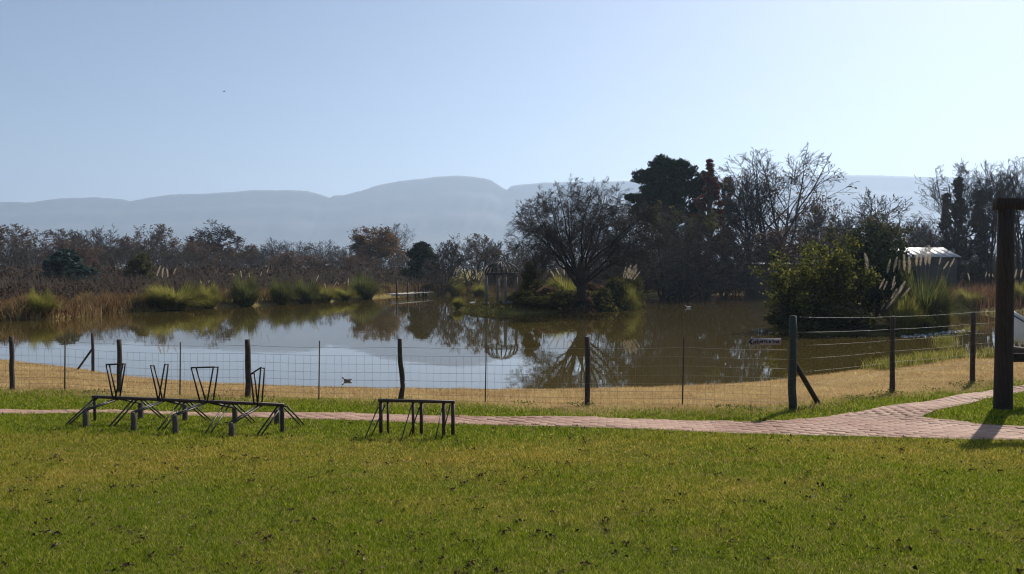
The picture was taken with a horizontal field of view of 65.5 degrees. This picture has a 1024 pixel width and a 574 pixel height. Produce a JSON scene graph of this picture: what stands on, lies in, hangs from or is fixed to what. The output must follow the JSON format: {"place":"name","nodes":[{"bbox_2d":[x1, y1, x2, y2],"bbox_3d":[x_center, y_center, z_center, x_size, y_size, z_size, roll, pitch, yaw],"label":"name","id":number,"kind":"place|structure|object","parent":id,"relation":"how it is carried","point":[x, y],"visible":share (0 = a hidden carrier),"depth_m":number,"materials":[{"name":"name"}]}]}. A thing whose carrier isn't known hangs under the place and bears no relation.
{"place":"outdoors","nodes":[
{"label":"outdoors","id":0,"kind":"place"},
{"bbox_2d":[21,287,64,314],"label":"pampas grass","id":1,"kind":"object","parent":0,"point":[39,303],"depth_m":45.68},
{"bbox_2d":[0,380,1023,573],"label":"grass","id":2,"kind":"structure","parent":0,"point":[74,402],"depth_m":6.96,"materials":[{"name":"plant"}]},
{"bbox_2d":[0,294,1023,389],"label":"water","id":3,"kind":"structure","parent":0,"point":[433,332],"depth_m":30.77,"materials":[{"name":"liquid"}]},
{"bbox_2d":[0,268,1023,573],"bbox_3d":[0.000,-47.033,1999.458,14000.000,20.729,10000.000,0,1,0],"label":"ground","id":4,"kind":"structure","parent":0,"point":[878,330],"depth_m":6.95,"materials":[{"name":"plant"}]},
{"bbox_2d":[0,223,38,266],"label":"winter tree","id":5,"kind":"object","parent":4,"relation":"on","point":[13,238],"visible":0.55,"depth_m":157.79,"materials":[{"name":"brown plant"}]},
{"bbox_2d":[0,243,51,270],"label":"winter tree","id":6,"kind":"object","parent":4,"relation":"on","point":[15,251],"visible":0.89,"depth_m":148.67,"materials":[{"name":"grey plant"}]},
{"bbox_2d":[21,228,88,259],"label":"winter tree","id":7,"kind":"object","parent":4,"relation":"on","point":[42,243],"visible":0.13,"depth_m":171.75,"materials":[{"name":"brown plant"}]},
{"bbox_2d":[35,248,101,283],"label":"evergreen tree","id":8,"kind":"object","parent":4,"relation":"on","point":[68,260],"visible":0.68,"depth_m":84.80,"materials":[{"name":"green plant"}]},
{"bbox_2d":[39,239,102,266],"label":"winter tree","id":9,"kind":"object","parent":4,"relation":"on","point":[86,252],"visible":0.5,"depth_m":146.45,"materials":[{"name":"brown plant"}]},
{"bbox_2d":[47,227,116,262],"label":"winter tree","id":10,"kind":"object","parent":4,"relation":"on","point":[73,236],"visible":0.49,"depth_m":169.19,"materials":[{"name":"brown plant"}]},
{"bbox_2d":[76,224,133,268],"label":"winter tree","id":11,"kind":"object","parent":4,"relation":"on","point":[100,239],"visible":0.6,"depth_m":167.10,"materials":[{"name":"brown plant"}]},
{"bbox_2d":[96,244,152,272],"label":"winter tree","id":12,"kind":"object","parent":4,"relation":"on","point":[116,253],"visible":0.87,"depth_m":143.75,"materials":[{"name":"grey plant"}]},
{"bbox_2d":[103,236,159,266],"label":"winter tree","id":13,"kind":"object","parent":4,"relation":"on","point":[129,241],"visible":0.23,"depth_m":172.87,"materials":[{"name":"brown plant"}]},
{"bbox_2d":[122,251,156,283],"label":"evergreen shrub","id":14,"kind":"object","parent":4,"relation":"on","point":[140,264],"visible":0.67,"depth_m":91.55,"materials":[{"name":"green plant"}]},
{"bbox_2d":[125,223,181,265],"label":"winter tree","id":15,"kind":"object","parent":4,"relation":"on","point":[158,236],"visible":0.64,"depth_m":165.90,"materials":[{"name":"brown plant"}]},
{"bbox_2d":[131,266,214,309],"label":"pampas grass","id":16,"kind":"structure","parent":4,"relation":"on","point":[166,298],"depth_m":56.22,"materials":[{"name":"plant"}]},
{"bbox_2d":[157,248,210,273],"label":"winter tree","id":17,"kind":"object","parent":4,"relation":"on","point":[184,257],"visible":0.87,"depth_m":144.30,"materials":[{"name":"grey plant"}]},
{"bbox_2d":[66,363,304,436],"bbox_3d":[-4.362,1.505,10.429,3.133,0.986,1.502,0,1,0],"label":"bicycle rack","id":18,"kind":"object","parent":4,"relation":"on","point":[278,416],"visible":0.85,"depth_m":10.41,"materials":[{"name":"black metal"}]},
{"bbox_2d":[162,240,221,272],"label":"winter tree","id":19,"kind":"object","parent":4,"relation":"on","point":[188,247],"visible":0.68,"depth_m":162.61,"materials":[{"name":"brown plant"}]},
{"bbox_2d":[195,280,229,307],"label":"pampas grass","id":20,"kind":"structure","parent":4,"relation":"on","point":[209,294],"depth_m":59.63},
{"bbox_2d":[181,219,245,270],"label":"winter tree","id":21,"kind":"object","parent":4,"relation":"on","point":[225,235],"visible":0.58,"depth_m":175.44,"materials":[{"name":"brown plant"}]},
{"bbox_2d":[209,241,260,267],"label":"winter tree","id":22,"kind":"object","parent":4,"relation":"on","point":[249,251],"visible":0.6,"depth_m":173.97,"materials":[{"name":"brown plant"}]},
{"bbox_2d":[224,271,274,305],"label":"pampas grass","id":23,"kind":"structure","parent":4,"relation":"on","point":[247,293],"depth_m":62.81,"materials":[{"name":"plant"}]},
{"bbox_2d":[260,271,302,303],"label":"pampas grass","id":24,"kind":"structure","parent":4,"relation":"on","point":[282,293],"depth_m":66.51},
{"bbox_2d":[266,250,305,275],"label":"winter tree","id":25,"kind":"object","parent":4,"relation":"on","point":[284,259],"visible":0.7,"depth_m":143.73,"materials":[{"name":"brown plant"}]},
{"bbox_2d":[268,240,316,268],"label":"winter tree","id":26,"kind":"object","parent":4,"relation":"on","point":[298,250],"visible":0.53,"depth_m":185.36,"materials":[{"name":"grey plant"}]},
{"bbox_2d":[292,275,324,302],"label":"pampas grass","id":27,"kind":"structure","parent":4,"relation":"on","point":[307,294],"depth_m":69.03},
{"bbox_2d":[292,254,338,270],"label":"winter tree","id":28,"kind":"object","parent":4,"relation":"on","point":[313,261],"visible":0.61,"depth_m":173.22,"materials":[{"name":"brown plant"}]},
{"bbox_2d":[0,280,645,321],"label":"reeds","id":29,"kind":"object","parent":4,"relation":"on","point":[86,302],"visible":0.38,"depth_m":53.13,"materials":[{"name":"plant"}]},
{"bbox_2d":[298,239,351,266],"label":"winter tree","id":30,"kind":"object","parent":4,"relation":"on","point":[326,247],"visible":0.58,"depth_m":186.56,"materials":[{"name":"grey plant"}]},
{"bbox_2d":[316,283,338,301],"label":"pampas grass","id":31,"kind":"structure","parent":4,"relation":"on","point":[328,295],"depth_m":71.79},
{"bbox_2d":[333,279,358,300],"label":"pampas grass","id":32,"kind":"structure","parent":4,"relation":"on","point":[347,295],"depth_m":75.05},
{"bbox_2d":[340,254,377,273],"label":"winter tree","id":33,"kind":"object","parent":4,"relation":"on","point":[347,264],"visible":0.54,"depth_m":144.00,"materials":[{"name":"brown plant"}]},
{"bbox_2d":[345,272,385,298],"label":"pampas grass","id":34,"kind":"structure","parent":4,"relation":"on","point":[366,289],"depth_m":79.09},
{"bbox_2d":[346,224,411,270],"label":"autumn tree","id":35,"kind":"object","parent":4,"relation":"on","point":[373,246],"visible":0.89,"depth_m":172.96,"materials":[{"name":"brown plant"}]},
{"bbox_2d":[372,256,407,276],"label":"winter tree","id":36,"kind":"object","parent":4,"relation":"on","point":[390,263],"visible":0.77,"depth_m":146.32,"materials":[{"name":"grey plant"}]},
{"bbox_2d":[383,223,414,262],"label":"winter tree","id":37,"kind":"object","parent":4,"relation":"on","point":[397,235],"visible":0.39,"depth_m":205.39,"materials":[{"name":"brown plant"}]},
{"bbox_2d":[365,399,454,440],"bbox_3d":[-1.254,1.640,9.555,1.037,0.534,0.483,0,1,16],"label":"bicycle rack","id":38,"kind":"object","parent":4,"relation":"on","point":[420,408],"visible":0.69,"depth_m":9.72,"materials":[{"name":"black metal"}]},
{"bbox_2d":[390,282,431,298],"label":"jetty","id":39,"kind":"object","parent":4,"relation":"on","point":[408,293],"visible":0.82,"depth_m":83.03,"materials":[{"name":"grey wood"}]},
{"bbox_2d":[398,241,440,283],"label":"evergreen tree","id":40,"kind":"object","parent":4,"relation":"on","point":[418,253],"visible":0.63,"depth_m":110.66,"materials":[{"name":"green plant"}]},
{"bbox_2d":[417,255,465,295],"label":"winter tree","id":41,"kind":"object","parent":4,"relation":"on","point":[436,281],"visible":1,"depth_m":89.65,"materials":[{"name":"grey plant"}]},
{"bbox_2d":[426,240,470,287],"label":"winter tree","id":42,"kind":"object","parent":4,"relation":"on","point":[453,254],"visible":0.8,"depth_m":95.46,"materials":[{"name":"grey plant"}]},
{"bbox_2d":[446,266,465,294],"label":"pampas grass","id":43,"kind":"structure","parent":4,"relation":"on","point":[458,289],"depth_m":91.57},
{"bbox_2d":[437,233,498,285],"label":"winter tree","id":44,"kind":"object","parent":4,"relation":"on","point":[471,255],"visible":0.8,"depth_m":98.36,"materials":[{"name":"brown plant"}]},
{"bbox_2d":[474,239,507,280],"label":"winter tree","id":45,"kind":"object","parent":4,"relation":"on","point":[492,251],"visible":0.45,"depth_m":101.39,"materials":[{"name":"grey plant"}]},
{"bbox_2d":[483,260,518,304],"bbox_3d":[-0.750,-0.259,56.506,2.417,3.252,2.417,1,1,25],"label":"gazebo","id":46,"kind":"object","parent":4,"relation":"on","point":[496,274],"visible":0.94,"depth_m":56.12,"materials":[{"name":"stone"}]},
{"bbox_2d":[477,239,526,286],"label":"winter tree","id":47,"kind":"object","parent":4,"relation":"on","point":[513,253],"visible":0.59,"depth_m":99.62,"materials":[{"name":"brown plant"}]},
{"bbox_2d":[0,310,1015,410],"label":"wire fence","id":48,"kind":"object","parent":4,"relation":"on","point":[794,368],"visible":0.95,"depth_m":13.74,"materials":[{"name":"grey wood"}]},
{"bbox_2d":[747,338,780,344],"bbox_3d":[3.865,0.813,12.211,0.520,0.155,0.025,0,1,0],"label":"trail sign","id":49,"kind":"object","parent":48,"relation":"attached to","point":[764,341],"visible":1,"depth_m":12.21,"materials":[{"name":"metal"}]},
{"bbox_2d":[0,229,1021,282],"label":"wood","id":50,"kind":"object","parent":4,"relation":"on","point":[482,269],"visible":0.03,"depth_m":158.87,"materials":[{"name":"brown plant"}]},
{"bbox_2d":[0,260,1022,299],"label":"undergrowth","id":51,"kind":"object","parent":4,"relation":"on","point":[171,272],"visible":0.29,"depth_m":100.25,"materials":[{"name":"brown plant"}]},
{"bbox_2d":[0,356,1023,418],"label":"grass","id":52,"kind":"structure","parent":4,"relation":"on","point":[693,390],"depth_m":15.79,"materials":[{"name":"plant"}]},
{"bbox_2d":[0,242,1023,300],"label":"scrub","id":53,"kind":"object","parent":4,"relation":"on","point":[182,274],"visible":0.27,"depth_m":95.61,"materials":[{"name":"brown plant"}]},
{"bbox_2d":[0,416,1023,573],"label":"fallen leaves","id":54,"kind":"object","parent":4,"relation":"on","point":[496,569],"visible":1,"depth_m":6.02,"materials":[{"name":"plant"}]},
{"bbox_2d":[506,289,534,303],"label":"island shrub","id":55,"kind":"object","parent":4,"relation":"on","point":[514,295],"visible":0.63,"depth_m":55.53,"materials":[{"name":"green plant"}]},
{"bbox_2d":[518,259,542,296],"bbox_3d":[1.385,-0.381,58.580,1.969,3.376,1.862,-1,1,-25],"label":"island shrub","id":56,"kind":"object","parent":4,"relation":"on","point":[526,283],"visible":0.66,"depth_m":58.15,"materials":[{"name":"green plant"}]},
{"bbox_2d":[513,295,560,307],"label":"island shrub","id":57,"kind":"object","parent":4,"relation":"on","point":[532,301],"visible":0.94,"depth_m":53.74,"materials":[{"name":"green plant"}]},
{"bbox_2d":[511,245,563,288],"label":"winter tree","id":58,"kind":"object","parent":4,"relation":"on","point":[517,261],"visible":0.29,"depth_m":95.82,"materials":[{"name":"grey plant"}]},
{"bbox_2d":[78,377,1015,413],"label":"weeds","id":59,"kind":"object","parent":4,"relation":"on","point":[718,405],"visible":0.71,"depth_m":13.71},
{"bbox_2d":[452,296,645,313],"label":"grass","id":60,"kind":"structure","parent":4,"relation":"on","point":[490,300],"depth_m":54.81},
{"bbox_2d":[543,289,579,309],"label":"island shrub","id":61,"kind":"object","parent":4,"relation":"on","point":[562,297],"visible":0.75,"depth_m":54.55,"materials":[{"name":"green plant"}]},
{"bbox_2d":[544,268,591,293],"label":"pampas grass","id":62,"kind":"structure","parent":4,"relation":"on","point":[565,285],"depth_m":60.96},
{"bbox_2d":[562,293,597,311],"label":"island shrub","id":63,"kind":"object","parent":4,"relation":"on","point":[575,298],"visible":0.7,"depth_m":54.19,"materials":[{"name":"brown plant"}]},
{"bbox_2d":[504,173,672,311],"bbox_3d":[5.200,-2.525,54.040,11.581,10.229,10.895,0,1,0],"label":"willow tree","id":64,"kind":"object","parent":4,"relation":"on","point":[579,271],"visible":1,"depth_m":53.40,"materials":[{"name":"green plant"}]},
{"bbox_2d":[589,286,619,311],"bbox_3d":[6.546,1.289,55.899,2.625,2.843,3.166,0,1,12],"label":"island shrub","id":65,"kind":"object","parent":4,"relation":"on","point":[602,299],"visible":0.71,"depth_m":55.33,"materials":[{"name":"green plant"}]},
{"bbox_2d":[595,275,633,310],"bbox_3d":[7.313,0.904,57.680,3.185,3.755,3.842,0,1,-7],"label":"island shrub","id":66,"kind":"object","parent":4,"relation":"on","point":[616,287],"visible":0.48,"depth_m":56.89,"materials":[{"name":"green plant"}]},
{"bbox_2d":[617,264,641,310],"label":"pampas grass","id":67,"kind":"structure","parent":4,"relation":"on","point":[631,297],"depth_m":57.44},
{"bbox_2d":[574,196,685,287],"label":"tree","id":68,"kind":"object","parent":4,"relation":"on","point":[618,249],"visible":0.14,"depth_m":82.93,"materials":[{"name":"brown plant"}]},
{"bbox_2d":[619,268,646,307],"bbox_3d":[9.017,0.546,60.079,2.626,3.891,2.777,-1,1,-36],"label":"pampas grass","id":69,"kind":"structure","parent":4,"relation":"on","point":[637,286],"depth_m":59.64,"materials":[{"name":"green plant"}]},
{"bbox_2d":[591,224,704,295],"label":"tree","id":70,"kind":"object","parent":4,"relation":"on","point":[649,275],"visible":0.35,"depth_m":71.10,"materials":[{"name":"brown plant"}]},
{"bbox_2d":[618,204,720,298],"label":"tree","id":71,"kind":"object","parent":4,"relation":"on","point":[662,295],"visible":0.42,"depth_m":79.20,"materials":[{"name":"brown plant"}]},
{"bbox_2d":[623,154,724,233],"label":"pine tree","id":72,"kind":"object","parent":4,"relation":"on","point":[663,178],"visible":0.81,"depth_m":97.04,"materials":[{"name":"green plant"}]},
{"bbox_2d":[632,199,729,296],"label":"tree","id":73,"kind":"object","parent":4,"relation":"on","point":[710,224],"visible":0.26,"depth_m":84.95,"materials":[{"name":"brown plant"}]},
{"bbox_2d":[640,231,740,300],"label":"tree","id":74,"kind":"object","parent":4,"relation":"on","point":[687,293],"visible":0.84,"depth_m":73.64,"materials":[{"name":"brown plant"}]},
{"bbox_2d":[644,217,761,299],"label":"tree","id":75,"kind":"object","parent":4,"relation":"on","point":[709,261],"visible":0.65,"depth_m":77.75,"materials":[{"name":"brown plant"}]},
{"bbox_2d":[685,159,734,290],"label":"cypress tree","id":76,"kind":"object","parent":4,"relation":"on","point":[712,187],"visible":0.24,"depth_m":92.66,"materials":[{"name":"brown plant"}]},
{"bbox_2d":[720,176,738,262],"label":"evergreen tree","id":77,"kind":"object","parent":4,"relation":"on","point":[724,200],"visible":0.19,"depth_m":109.50,"materials":[{"name":"green plant"}]},
{"bbox_2d":[694,225,777,297],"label":"tree","id":78,"kind":"object","parent":4,"relation":"on","point":[729,271],"visible":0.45,"depth_m":83.22,"materials":[{"name":"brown plant"}]},
{"bbox_2d":[719,168,781,265],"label":"tall tree","id":79,"kind":"object","parent":4,"relation":"on","point":[753,210],"visible":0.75,"depth_m":90.29,"materials":[{"name":"brown plant"}]},
{"bbox_2d":[742,263,800,295],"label":"shed","id":80,"kind":"structure","parent":4,"relation":"on","point":[757,286],"depth_m":88.33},
{"bbox_2d":[732,224,817,289],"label":"winter tree","id":81,"kind":"object","parent":4,"relation":"on","point":[762,253],"visible":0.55,"depth_m":82.80,"materials":[{"name":"brown plant"}]},
{"bbox_2d":[712,142,859,262],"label":"tall tree","id":82,"kind":"object","parent":4,"relation":"on","point":[775,189],"visible":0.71,"depth_m":92.05,"materials":[{"name":"brown plant"}]},
{"bbox_2d":[762,298,819,330],"bbox_3d":[13.548,1.260,37.736,3.286,1.738,2.724,-1,1,-25],"label":"leafy bush","id":83,"kind":"object","parent":4,"relation":"on","point":[780,318],"visible":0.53,"depth_m":37.33,"materials":[{"name":"green plant"}]},
{"bbox_2d":[771,202,834,262],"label":"winter tree","id":84,"kind":"object","parent":4,"relation":"on","point":[820,218],"visible":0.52,"depth_m":89.71,"materials":[{"name":"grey plant"}]},
{"bbox_2d":[748,234,883,324],"bbox_3d":[14.404,-0.103,37.997,6.317,5.076,5.573,0,1,0],"label":"leafy bush","id":85,"kind":"object","parent":4,"relation":"on","point":[826,282],"visible":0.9,"depth_m":36.78,"materials":[{"name":"green plant"}]},
{"bbox_2d":[795,195,851,265],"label":"winter tree","id":86,"kind":"object","parent":4,"relation":"on","point":[818,207],"visible":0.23,"depth_m":96.34,"materials":[{"name":"brown plant"}]},
{"bbox_2d":[799,301,881,332],"bbox_3d":[14.846,1.395,35.842,3.059,1.575,3.690,-1,1,-34],"label":"leafy bush","id":87,"kind":"object","parent":4,"relation":"on","point":[837,309],"visible":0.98,"depth_m":35.33,"materials":[{"name":"green plant"}]},
{"bbox_2d":[823,210,866,257],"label":"winter tree","id":88,"kind":"object","parent":4,"relation":"on","point":[844,225],"visible":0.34,"depth_m":85.29,"materials":[{"name":"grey plant"}]},
{"bbox_2d":[812,210,919,289],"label":"winter tree","id":89,"kind":"object","parent":4,"relation":"on","point":[829,238],"visible":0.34,"depth_m":67.96,"materials":[{"name":"brown plant"}]},
{"bbox_2d":[826,221,916,324],"bbox_3d":[17.614,-0.675,39.062,4.230,5.301,4.316,1,1,33],"label":"dark shrub","id":90,"kind":"object","parent":4,"relation":"on","point":[877,254],"visible":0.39,"depth_m":38.41,"materials":[{"name":"green plant"}]},
{"bbox_2d":[831,187,927,247],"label":"winter tree","id":91,"kind":"object","parent":4,"relation":"on","point":[881,208],"visible":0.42,"depth_m":89.41,"materials":[{"name":"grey plant"}]},
{"bbox_2d":[862,259,928,317],"bbox_3d":[18.460,0.257,38.567,3.149,3.337,3.086,1,2,42],"label":"dark shrub","id":92,"kind":"object","parent":4,"relation":"on","point":[877,296],"visible":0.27,"depth_m":38.18,"materials":[{"name":"green plant"}]},
{"bbox_2d":[871,276,940,332],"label":"pampas grass","id":93,"kind":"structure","parent":4,"relation":"on","point":[908,310],"depth_m":35.23,"materials":[{"name":"plant"}]},
{"bbox_2d":[874,247,960,291],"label":"shed","id":94,"kind":"structure","parent":4,"relation":"on","point":[936,254],"depth_m":78.29,"materials":[{"name":"metal"}]},
{"bbox_2d":[855,334,993,370],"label":"tussocks","id":95,"kind":"object","parent":4,"relation":"on","point":[906,361],"visible":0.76,"depth_m":22.66,"materials":[{"name":"plant"}]},
{"bbox_2d":[907,220,950,246],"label":"winter tree","id":96,"kind":"object","parent":4,"relation":"on","point":[928,232],"visible":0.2,"depth_m":98.89,"materials":[{"name":"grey plant"}]},
{"bbox_2d":[937,192,953,257],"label":"evergreen tree","id":97,"kind":"object","parent":4,"relation":"on","point":[944,243],"visible":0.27,"depth_m":95.68,"materials":[{"name":"green plant"}]},
{"bbox_2d":[907,158,997,264],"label":"tall tree","id":98,"kind":"object","parent":4,"relation":"on","point":[957,243],"visible":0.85,"depth_m":84.28,"materials":[{"name":"brown plant"}]},
{"bbox_2d":[948,176,972,284],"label":"evergreen tree","id":99,"kind":"object","parent":4,"relation":"on","point":[961,268],"visible":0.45,"depth_m":91.65,"materials":[{"name":"green plant"}]},
{"bbox_2d":[929,280,1023,312],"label":"reeds","id":100,"kind":"object","parent":4,"relation":"on","point":[983,289],"visible":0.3,"depth_m":57.42,"materials":[{"name":"plant"}]},
{"bbox_2d":[967,200,993,280],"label":"evergreen tree","id":101,"kind":"object","parent":4,"relation":"on","point":[981,269],"visible":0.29,"depth_m":93.71,"materials":[{"name":"green plant"}]},
{"bbox_2d":[956,159,1019,285],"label":"tall tree","id":102,"kind":"object","parent":4,"relation":"on","point":[987,249],"visible":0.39,"depth_m":89.20,"materials":[{"name":"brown plant"}]},
{"bbox_2d":[981,156,1023,285],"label":"tall tree","id":103,"kind":"object","parent":4,"relation":"on","point":[1013,190],"visible":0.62,"depth_m":83.34,"materials":[{"name":"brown plant"}]},
{"bbox_2d":[992,198,1023,410],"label":"timber frame","id":104,"kind":"object","parent":4,"relation":"on","point":[1007,353],"visible":0.82,"depth_m":11.59,"materials":[{"name":"brown wood"}]},
{"bbox_2d":[1014,311,1023,344],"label":"sign","id":105,"kind":"object","parent":104,"relation":"on","point":[1018,328],"visible":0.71,"depth_m":12.36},
{"bbox_2d":[0,175,1023,268],"bbox_3d":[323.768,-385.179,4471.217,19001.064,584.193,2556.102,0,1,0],"label":"hills","id":106,"kind":"structure","parent":0,"point":[434,210],"depth_m":4580.93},
{"bbox_2d":[0,0,1023,202],"label":"sky","id":107,"kind":"structure","parent":0,"point":[115,99],"materials":[{"name":"blue"}]},
{"bbox_2d":[806,385,1023,419],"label":"path","id":108,"kind":"structure","parent":0,"point":[914,409],"depth_m":12.02,"materials":[{"name":"brick"}]},
{"bbox_2d":[864,246,971,328],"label":"pampas grass","id":109,"kind":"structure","parent":0,"point":[934,302],"depth_m":36.61,"materials":[{"name":"plant"}]},
{"bbox_2d":[953,274,987,306],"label":"pampas grass","id":110,"kind":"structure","parent":0,"point":[963,293],"depth_m":54.66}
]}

